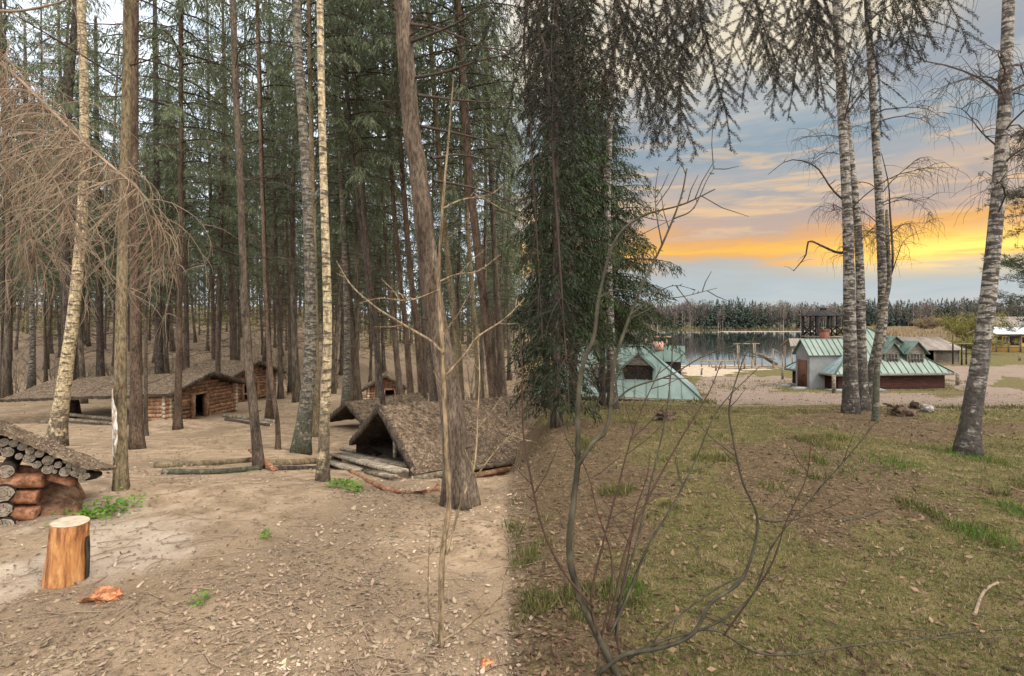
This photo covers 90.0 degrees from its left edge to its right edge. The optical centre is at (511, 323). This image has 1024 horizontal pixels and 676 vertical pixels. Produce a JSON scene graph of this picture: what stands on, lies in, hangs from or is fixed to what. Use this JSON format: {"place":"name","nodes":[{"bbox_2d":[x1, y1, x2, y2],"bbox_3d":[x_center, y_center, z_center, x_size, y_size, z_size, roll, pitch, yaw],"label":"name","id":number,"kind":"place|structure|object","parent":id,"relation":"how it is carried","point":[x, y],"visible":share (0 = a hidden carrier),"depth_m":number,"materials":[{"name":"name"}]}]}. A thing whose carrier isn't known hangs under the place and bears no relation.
{"place":"outdoors","nodes":[
{"label":"outdoors","id":0,"kind":"place"},
{"bbox_2d":[0,306,1023,675],"bbox_3d":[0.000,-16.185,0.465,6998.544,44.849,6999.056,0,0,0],"label":"ground","id":1,"kind":"structure","parent":0,"point":[1006,374],"depth_m":3.82,"materials":[{"name":"soil"}]},
{"bbox_2d":[0,0,40,374],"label":"spruce tree","id":2,"kind":"object","parent":1,"relation":"on","point":[2,308],"visible":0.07,"depth_m":29.94,"materials":[{"name":"green plant"}]},
{"bbox_2d":[13,23,53,388],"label":"tree","id":3,"kind":"object","parent":1,"relation":"on","point":[31,368],"visible":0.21,"depth_m":25.92,"materials":[{"name":"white plant"}]},
{"bbox_2d":[0,0,82,398],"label":"spruce tree","id":4,"kind":"object","parent":1,"relation":"on","point":[6,391],"visible":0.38,"depth_m":24.03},
{"bbox_2d":[0,0,87,382],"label":"spruce tree","id":5,"kind":"object","parent":1,"relation":"on","point":[44,304],"visible":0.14,"depth_m":29.95,"materials":[{"name":"green plant"}]},
{"bbox_2d":[12,73,88,368],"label":"spruce tree","id":6,"kind":"object","parent":1,"relation":"on","point":[50,320],"visible":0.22,"depth_m":38.20,"materials":[{"name":"green plant"}]},
{"bbox_2d":[0,420,117,527],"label":"dugout","id":7,"kind":"object","parent":1,"relation":"on","point":[46,483],"visible":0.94,"depth_m":4.21,"materials":[{"name":"brown wood"}]},
{"bbox_2d":[0,0,119,352],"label":"spruce tree","id":8,"kind":"object","parent":1,"relation":"on","point":[64,89],"visible":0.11,"depth_m":26.56,"materials":[{"name":"green plant"}]},
{"bbox_2d":[4,0,121,417],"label":"spruce tree","id":9,"kind":"object","parent":1,"relation":"on","point":[75,406],"visible":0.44,"depth_m":19.22,"materials":[{"name":"green plant"}]},
{"bbox_2d":[41,515,89,588],"bbox_3d":[-2.811,1.450,3.232,0.249,0.423,0.229,0,0,0],"label":"chopping block","id":10,"kind":"object","parent":1,"relation":"on","point":[67,561],"depth_m":3.16,"materials":[{"name":"brown wood"}]},
{"bbox_2d":[2,0,129,403],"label":"spruce tree","id":11,"kind":"object","parent":1,"relation":"on","point":[81,357],"visible":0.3,"depth_m":22.63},
{"bbox_2d":[41,89,116,376],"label":"spruce tree","id":12,"kind":"object","parent":1,"relation":"on","point":[85,287],"visible":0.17,"depth_m":33.01,"materials":[{"name":"green plant"}]},
{"bbox_2d":[0,0,168,445],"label":"birch tree","id":13,"kind":"object","parent":1,"relation":"on","point":[58,427],"visible":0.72,"depth_m":10.59,"materials":[{"name":"beige plant"}]},
{"bbox_2d":[23,8,162,376],"bbox_3d":[-20.867,-6.093,25.888,4.442,19.810,5.827,0,0,32],"label":"spruce tree","id":14,"kind":"object","parent":1,"relation":"on","point":[100,372],"visible":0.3,"depth_m":25.92,"materials":[{"name":"green plant"}]},
{"bbox_2d":[78,586,122,602],"bbox_3d":[-2.394,1.586,2.982,0.213,0.109,0.123,0,0,-38],"label":"bark chunk","id":15,"kind":"object","parent":1,"relation":"on","point":[105,593],"visible":0.87,"depth_m":2.97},
{"bbox_2d":[44,486,158,524],"bbox_3d":[-3.499,1.584,4.406,0.602,0.121,0.857,0,0,0],"label":"green herb","id":16,"kind":"object","parent":1,"relation":"on","point":[111,509],"visible":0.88,"depth_m":4.41,"materials":[{"name":"green plant"}]},
{"bbox_2d":[84,27,149,365],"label":"spruce tree","id":17,"kind":"object","parent":1,"relation":"on","point":[115,119],"visible":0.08,"depth_m":40.19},
{"bbox_2d":[0,0,236,347],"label":"dead spruce","id":18,"kind":"object","parent":1,"relation":"on","point":[26,111],"visible":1,"depth_m":3.06,"materials":[{"name":"brown plant"}]},
{"bbox_2d":[0,371,245,424],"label":"log hut","id":19,"kind":"object","parent":1,"relation":"on","point":[209,393],"visible":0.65,"depth_m":18.05,"materials":[{"name":"brown wood"}]},
{"bbox_2d":[0,0,246,491],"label":"spruce tree","id":20,"kind":"object","parent":1,"relation":"on","point":[120,478],"visible":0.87,"depth_m":4.89,"materials":[{"name":"brown plant"}]},
{"bbox_2d":[37,0,209,449],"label":"spruce tree","id":21,"kind":"object","parent":1,"relation":"on","point":[136,437],"visible":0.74,"depth_m":9.69,"materials":[{"name":"brown plant"}]},
{"bbox_2d":[85,41,175,374],"bbox_3d":[-24.547,-7.437,33.491,5.178,22.478,5.038,0,0,14],"label":"spruce tree","id":22,"kind":"object","parent":1,"relation":"on","point":[118,150],"visible":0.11,"depth_m":33.50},
{"bbox_2d":[71,133,215,435],"bbox_3d":[-8.667,-0.927,12.211,2.491,7.541,3.052,0,0,32],"label":"spruce sapling","id":23,"kind":"object","parent":1,"relation":"on","point":[145,363],"visible":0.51,"depth_m":12.46,"materials":[{"name":"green plant"}]},
{"bbox_2d":[106,0,200,373],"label":"spruce tree","id":24,"kind":"object","parent":1,"relation":"on","point":[159,359],"visible":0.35,"depth_m":23.91,"materials":[{"name":"green plant"}]},
{"bbox_2d":[46,0,273,429],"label":"spruce tree","id":25,"kind":"object","parent":1,"relation":"on","point":[176,110],"visible":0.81,"depth_m":13.69,"materials":[{"name":"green plant"}]},
{"bbox_2d":[127,42,210,373],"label":"spruce tree","id":26,"kind":"object","parent":1,"relation":"on","point":[165,346],"visible":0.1,"depth_m":32.62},
{"bbox_2d":[107,0,236,369],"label":"spruce tree","id":27,"kind":"object","parent":1,"relation":"on","point":[186,310],"visible":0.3,"depth_m":24.91,"materials":[{"name":"green plant"}]},
{"bbox_2d":[128,73,217,370],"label":"spruce tree","id":28,"kind":"object","parent":1,"relation":"on","point":[175,291],"visible":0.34,"depth_m":29.05,"materials":[{"name":"green plant"}]},
{"bbox_2d":[153,457,251,467],"bbox_3d":[-4.477,2.109,7.703,0.447,0.308,1.479,0,0,38],"label":"fallen log","id":29,"kind":"object","parent":1,"relation":"on","point":[167,464],"visible":0.75,"depth_m":7.37,"materials":[{"name":"wood"}]},
{"bbox_2d":[162,0,254,359],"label":"spruce tree","id":30,"kind":"object","parent":1,"relation":"on","point":[213,346],"visible":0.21,"depth_m":26.92,"materials":[{"name":"green plant"}]},
{"bbox_2d":[161,465,261,474],"bbox_3d":[-3.823,1.885,6.561,1.128,0.194,0.221,0,0,-30],"label":"fallen log","id":31,"kind":"object","parent":1,"relation":"on","point":[205,471],"visible":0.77,"depth_m":6.45,"materials":[{"name":"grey wood"}]},
{"bbox_2d":[150,0,281,372],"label":"spruce tree","id":32,"kind":"object","parent":1,"relation":"on","point":[223,209],"visible":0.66,"depth_m":21.40,"materials":[{"name":"green plant"}]},
{"bbox_2d":[191,29,259,359],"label":"spruce tree","id":33,"kind":"object","parent":1,"relation":"on","point":[231,318],"visible":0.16,"depth_m":30.90,"materials":[{"name":"green plant"}]},
{"bbox_2d":[188,14,270,359],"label":"spruce tree","id":34,"kind":"object","parent":1,"relation":"on","point":[252,228],"visible":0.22,"depth_m":32.78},
{"bbox_2d":[182,359,286,401],"bbox_3d":[-13.722,2.704,25.106,3.519,1.896,3.580,0,0,18],"label":"log hut","id":35,"kind":"object","parent":1,"relation":"on","point":[234,368],"visible":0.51,"depth_m":24.69,"materials":[{"name":"brown wood"}]},
{"bbox_2d":[206,110,263,360],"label":"spruce tree","id":36,"kind":"object","parent":1,"relation":"on","point":[239,311],"visible":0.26,"depth_m":39.05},
{"bbox_2d":[201,3,280,345],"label":"spruce tree","id":37,"kind":"object","parent":1,"relation":"on","point":[246,109],"visible":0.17,"depth_m":32.95,"materials":[{"name":"green plant"}]},
{"bbox_2d":[176,0,321,449],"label":"spruce tree","id":38,"kind":"object","parent":1,"relation":"on","point":[274,399],"visible":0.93,"depth_m":9.87,"materials":[{"name":"brown plant"}]},
{"bbox_2d":[151,0,349,468],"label":"spruce tree","id":39,"kind":"object","parent":1,"relation":"on","point":[257,447],"visible":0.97,"depth_m":7.07,"materials":[{"name":"brown plant"}]},
{"bbox_2d":[195,0,317,418],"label":"spruce tree","id":40,"kind":"object","parent":1,"relation":"on","point":[269,412],"visible":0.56,"depth_m":16.96,"materials":[{"name":"green plant"}]},
{"bbox_2d":[205,0,307,398],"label":"spruce tree","id":41,"kind":"object","parent":1,"relation":"on","point":[280,390],"visible":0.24,"depth_m":24.93,"materials":[{"name":"green plant"}]},
{"bbox_2d":[0,294,521,357],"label":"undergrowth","id":42,"kind":"object","parent":1,"relation":"on","point":[229,322],"visible":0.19,"depth_m":69.44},
{"bbox_2d":[0,392,534,675],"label":"leaf litter","id":43,"kind":"object","parent":1,"relation":"on","point":[140,643],"visible":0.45,"depth_m":2.79,"materials":[{"name":"brown plant"}]},
{"bbox_2d":[0,423,541,675],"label":"twig litter","id":44,"kind":"object","parent":1,"relation":"on","point":[278,593],"visible":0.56,"depth_m":3.04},
{"bbox_2d":[0,201,541,349],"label":"wood","id":45,"kind":"object","parent":1,"relation":"on","point":[411,318],"visible":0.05,"depth_m":101.69,"materials":[{"name":"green plant"}]},
{"bbox_2d":[248,23,302,361],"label":"spruce tree","id":46,"kind":"object","parent":1,"relation":"on","point":[269,282],"visible":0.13,"depth_m":42.89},
{"bbox_2d":[247,85,321,367],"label":"spruce tree","id":47,"kind":"object","parent":1,"relation":"on","point":[282,305],"visible":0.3,"depth_m":33.90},
{"bbox_2d":[247,3,321,392],"bbox_3d":[-12.499,-7.060,28.174,4.176,21.860,4.461,0,0,-25],"label":"spruce tree","id":48,"kind":"object","parent":1,"relation":"on","point":[288,309],"visible":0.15,"depth_m":27.94,"materials":[{"name":"green plant"}]},
{"bbox_2d":[226,0,350,402],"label":"spruce tree","id":49,"kind":"object","parent":1,"relation":"on","point":[296,380],"visible":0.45,"depth_m":23.20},
{"bbox_2d":[207,0,382,436],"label":"spruce tree","id":50,"kind":"object","parent":1,"relation":"on","point":[311,98],"visible":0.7,"depth_m":12.59,"materials":[{"name":"green plant"}]},
{"bbox_2d":[288,0,338,454],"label":"birch tree","id":51,"kind":"object","parent":1,"relation":"on","point":[301,442],"visible":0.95,"depth_m":9.78,"materials":[{"name":"grey plant"}]},
{"bbox_2d":[264,0,398,400],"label":"spruce tree","id":52,"kind":"object","parent":1,"relation":"on","point":[356,391],"visible":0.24,"depth_m":19.86,"materials":[{"name":"green plant"}]},
{"bbox_2d":[303,151,364,374],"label":"spruce tree","id":53,"kind":"object","parent":1,"relation":"on","point":[342,339],"visible":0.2,"depth_m":35.34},
{"bbox_2d":[314,1,371,404],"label":"birch tree","id":54,"kind":"object","parent":1,"relation":"on","point":[346,389],"visible":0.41,"depth_m":18.91,"materials":[{"name":"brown plant"}]},
{"bbox_2d":[315,0,371,481],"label":"birch tree","id":55,"kind":"object","parent":1,"relation":"on","point":[322,473],"visible":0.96,"depth_m":5.65,"materials":[{"name":"beige plant"}]},
{"bbox_2d":[300,8,390,393],"bbox_3d":[-8.863,-8.385,26.697,4.756,24.620,4.930,0,0,37],"label":"spruce tree","id":56,"kind":"object","parent":1,"relation":"on","point":[334,369],"visible":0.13,"depth_m":26.59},
{"bbox_2d":[272,0,434,404],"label":"spruce tree","id":57,"kind":"object","parent":1,"relation":"on","point":[355,172],"visible":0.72,"depth_m":13.96,"materials":[{"name":"green plant"}]},
{"bbox_2d":[290,0,423,397],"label":"spruce tree","id":58,"kind":"object","parent":1,"relation":"on","point":[364,214],"visible":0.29,"depth_m":15.94,"materials":[{"name":"green plant"}]},
{"bbox_2d":[313,0,411,377],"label":"spruce tree","id":59,"kind":"object","parent":1,"relation":"on","point":[357,273],"visible":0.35,"depth_m":19.87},
{"bbox_2d":[332,113,404,381],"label":"spruce tree","id":60,"kind":"object","parent":1,"relation":"on","point":[382,308],"visible":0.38,"depth_m":30.62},
{"bbox_2d":[330,453,408,473],"bbox_3d":[-2.388,2.138,8.011,0.184,0.862,4.617,0,0,-28],"label":"plank","id":61,"kind":"object","parent":1,"relation":"on","point":[388,468],"visible":0.86,"depth_m":7.09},
{"bbox_2d":[314,0,433,394],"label":"spruce tree","id":62,"kind":"object","parent":1,"relation":"on","point":[399,384],"visible":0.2,"depth_m":21.92,"materials":[{"name":"green plant"}]},
{"bbox_2d":[330,392,426,424],"bbox_3d":[-3.688,2.639,14.870,2.403,1.117,2.629,0,0,40],"label":"dugout","id":63,"kind":"object","parent":1,"relation":"on","point":[360,411],"visible":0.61,"depth_m":14.36,"materials":[{"name":"brown plant"}]},
{"bbox_2d":[349,38,414,373],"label":"spruce tree","id":64,"kind":"object","parent":1,"relation":"on","point":[383,353],"visible":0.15,"depth_m":32.59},
{"bbox_2d":[362,371,406,397],"bbox_3d":[-6.257,3.051,25.576,2.287,1.280,2.427,0,0,-10],"label":"log hut","id":65,"kind":"object","parent":1,"relation":"on","point":[389,382],"visible":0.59,"depth_m":24.75,"materials":[{"name":"brown wood"}]},
{"bbox_2d":[326,0,447,393],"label":"spruce tree","id":66,"kind":"object","parent":1,"relation":"on","point":[409,378],"visible":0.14,"depth_m":17.93,"materials":[{"name":"green plant"}]},
{"bbox_2d":[342,0,460,398],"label":"spruce tree","id":67,"kind":"object","parent":1,"relation":"on","point":[419,360],"visible":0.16,"depth_m":16.92,"materials":[{"name":"green plant"}]},
{"bbox_2d":[316,0,494,401],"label":"spruce tree","id":68,"kind":"object","parent":1,"relation":"on","point":[433,392],"visible":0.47,"depth_m":12.44,"materials":[{"name":"green plant"}]},
{"bbox_2d":[376,79,467,392],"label":"spruce tree","id":69,"kind":"object","parent":1,"relation":"on","point":[420,302],"visible":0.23,"depth_m":28.26,"materials":[{"name":"green plant"}]},
{"bbox_2d":[336,74,533,647],"bbox_3d":[-0.418,0.169,2.580,1.078,2.868,0.261,0,0,5],"label":"bare sapling","id":70,"kind":"object","parent":1,"relation":"on","point":[440,638],"visible":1,"depth_m":2.57,"materials":[{"name":"brown plant"}]},
{"bbox_2d":[337,0,542,397],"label":"spruce tree","id":71,"kind":"object","parent":1,"relation":"on","point":[483,295],"visible":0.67,"depth_m":12.91,"materials":[{"name":"green plant"}]},
{"bbox_2d":[370,0,517,399],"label":"spruce tree","id":72,"kind":"object","parent":1,"relation":"on","point":[453,308],"visible":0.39,"depth_m":14.93,"materials":[{"name":"green plant"}]},
{"bbox_2d":[376,0,529,398],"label":"spruce tree","id":73,"kind":"object","parent":1,"relation":"on","point":[472,295],"visible":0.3,"depth_m":16.94,"materials":[{"name":"green plant"}]},
{"bbox_2d":[332,0,584,510],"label":"spruce tree","id":74,"kind":"object","parent":1,"relation":"on","point":[461,466],"visible":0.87,"depth_m":4.65,"materials":[{"name":"brown plant"}]},
{"bbox_2d":[414,15,502,364],"bbox_3d":[-2.962,-7.374,28.771,5.047,22.651,4.896,0,0,11],"label":"spruce tree","id":75,"kind":"object","parent":1,"relation":"on","point":[459,233],"visible":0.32,"depth_m":28.74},
{"bbox_2d":[438,108,480,358],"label":"spruce tree","id":76,"kind":"object","parent":1,"relation":"on","point":[463,283],"visible":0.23,"depth_m":34.42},
{"bbox_2d":[349,392,583,478],"bbox_3d":[-0.508,2.282,10.471,4.770,1.725,2.989,0,0,-37],"label":"dugout","id":77,"kind":"object","parent":1,"relation":"on","point":[409,434],"visible":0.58,"depth_m":9.24,"materials":[{"name":"brown plant"}]},
{"bbox_2d":[437,0,524,397],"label":"spruce tree","id":78,"kind":"object","parent":1,"relation":"on","point":[486,230],"visible":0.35,"depth_m":24.87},
{"bbox_2d":[442,1,528,396],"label":"spruce tree","id":79,"kind":"object","parent":1,"relation":"on","point":[501,359],"visible":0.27,"depth_m":17.92,"materials":[{"name":"green plant"}]},
{"bbox_2d":[461,47,531,371],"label":"spruce tree","id":80,"kind":"object","parent":1,"relation":"on","point":[501,231],"visible":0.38,"depth_m":26.93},
{"bbox_2d":[479,31,539,380],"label":"spruce tree","id":81,"kind":"object","parent":1,"relation":"on","point":[507,282],"visible":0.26,"depth_m":36.47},
{"bbox_2d":[482,0,608,411],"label":"spruce tree","id":82,"kind":"object","parent":1,"relation":"on","point":[543,396],"visible":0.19,"depth_m":10.94,"materials":[{"name":"green plant"}]},
{"bbox_2d":[483,0,648,429],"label":"spruce tree","id":83,"kind":"object","parent":1,"relation":"on","point":[556,400],"visible":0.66,"depth_m":8.14,"materials":[{"name":"green plant"}]},
{"bbox_2d":[492,0,641,409],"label":"spruce tree","id":84,"kind":"object","parent":1,"relation":"on","point":[583,276],"visible":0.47,"depth_m":9.47,"materials":[{"name":"green plant"}]},
{"bbox_2d":[511,0,626,387],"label":"spruce tree","id":85,"kind":"object","parent":1,"relation":"on","point":[615,316],"visible":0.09,"depth_m":12.31,"materials":[{"name":"green plant"}]},
{"bbox_2d":[517,71,686,405],"bbox_3d":[2.263,-2.227,13.645,4.341,9.000,4.477,0,0,0],"label":"spruce tree","id":86,"kind":"object","parent":1,"relation":"on","point":[622,320],"visible":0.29,"depth_m":13.04,"materials":[{"name":"green plant"}]},
{"bbox_2d":[534,336,702,400],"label":"pale roofed house","id":87,"kind":"structure","parent":1,"relation":"on","point":[680,389],"depth_m":23.34,"materials":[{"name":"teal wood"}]},
{"bbox_2d":[577,0,681,408],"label":"birch tree","id":88,"kind":"object","parent":1,"relation":"on","point":[609,313],"visible":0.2,"depth_m":11.44,"materials":[{"name":"white plant"}]},
{"bbox_2d":[452,0,985,417],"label":"spruce tree","id":89,"kind":"object","parent":1,"relation":"on","point":[548,57],"visible":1,"depth_m":2.70,"materials":[{"name":"green plant"}]},
{"bbox_2d":[477,295,1023,329],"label":"forest","id":90,"kind":"object","parent":1,"relation":"on","point":[720,316],"visible":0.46,"depth_m":405.27,"materials":[{"name":"plant"}]},
{"bbox_2d":[480,401,1023,675],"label":"twig litter","id":91,"kind":"object","parent":1,"relation":"on","point":[728,623],"visible":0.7,"depth_m":3.31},
{"bbox_2d":[496,123,1013,675],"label":"bare sapling","id":92,"kind":"object","parent":1,"relation":"on","point":[590,617],"visible":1,"depth_m":2.37,"materials":[{"name":"brown plant"}]},
{"bbox_2d":[509,392,1023,675],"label":"leaf litter","id":93,"kind":"object","parent":1,"relation":"on","point":[671,649],"visible":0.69,"depth_m":3.40,"materials":[{"name":"brown plant"}]},
{"bbox_2d":[633,326,968,340],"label":"reeds","id":94,"kind":"object","parent":1,"relation":"on","point":[907,331],"visible":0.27,"depth_m":172.32,"materials":[{"name":"plant"}]},
{"bbox_2d":[801,308,842,338],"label":"gazebo","id":95,"kind":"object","parent":1,"relation":"on","point":[823,312],"depth_m":57.49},
{"bbox_2d":[787,0,907,410],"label":"birch tree","id":96,"kind":"object","parent":1,"relation":"on","point":[861,337],"visible":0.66,"depth_m":10.54,"materials":[{"name":"white plant"}]},
{"bbox_2d":[756,0,971,413],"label":"birch tree","id":97,"kind":"object","parent":1,"relation":"on","point":[850,401],"visible":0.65,"depth_m":9.34,"materials":[{"name":"white plant"}]},
{"bbox_2d":[780,326,954,390],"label":"green roofed house","id":98,"kind":"structure","parent":1,"relation":"on","point":[818,363],"depth_m":33.27,"materials":[{"name":"grey paint"}]},
{"bbox_2d":[836,210,945,421],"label":"birch tree","id":99,"kind":"object","parent":1,"relation":"on","point":[876,389],"visible":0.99,"depth_m":8.69,"materials":[{"name":"grey plant"}]},
{"bbox_2d":[811,0,988,408],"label":"birch tree","id":100,"kind":"object","parent":1,"relation":"on","point":[879,201],"visible":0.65,"depth_m":11.02,"materials":[{"name":"white plant"}]},
{"bbox_2d":[837,0,1023,456],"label":"birch tree","id":101,"kind":"object","parent":1,"relation":"on","point":[968,437],"visible":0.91,"depth_m":6.37,"materials":[{"name":"white plant"}]},
{"bbox_2d":[899,337,964,362],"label":"open shed","id":102,"kind":"structure","parent":1,"relation":"on","point":[939,349],"depth_m":64.03,"materials":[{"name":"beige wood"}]},
{"bbox_2d":[933,311,1012,340],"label":"willow tree","id":103,"kind":"object","parent":1,"relation":"on","point":[955,326],"visible":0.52,"depth_m":97.44,"materials":[{"name":"green plant"}]},
{"bbox_2d":[927,511,1023,549],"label":"grass tuft","id":104,"kind":"object","parent":1,"relation":"on","point":[986,532],"visible":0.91,"depth_m":3.90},
{"bbox_2d":[966,327,1023,351],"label":"yellow cabin","id":105,"kind":"object","parent":1,"relation":"on","point":[1009,336],"visible":0.59,"depth_m":83.96,"materials":[{"name":"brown wood"}]},
{"bbox_2d":[977,104,1023,331],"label":"pine tree","id":106,"kind":"object","parent":1,"relation":"on","point":[1012,263],"visible":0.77,"depth_m":12.06,"materials":[{"name":"green plant"}]},
{"bbox_2d":[0,0,1023,321],"label":"sky","id":107,"kind":"structure","parent":0,"point":[746,257],"materials":[{"name":"blue"}]},
{"bbox_2d":[564,330,816,364],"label":"lake water","id":108,"kind":"structure","parent":0,"point":[707,343],"depth_m":130.75,"materials":[{"name":"black liquid"}]},
{"bbox_2d":[500,378,1023,675],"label":"grass","id":109,"kind":"structure","parent":0,"point":[830,444],"depth_m":3.67,"materials":[{"name":"plant"}]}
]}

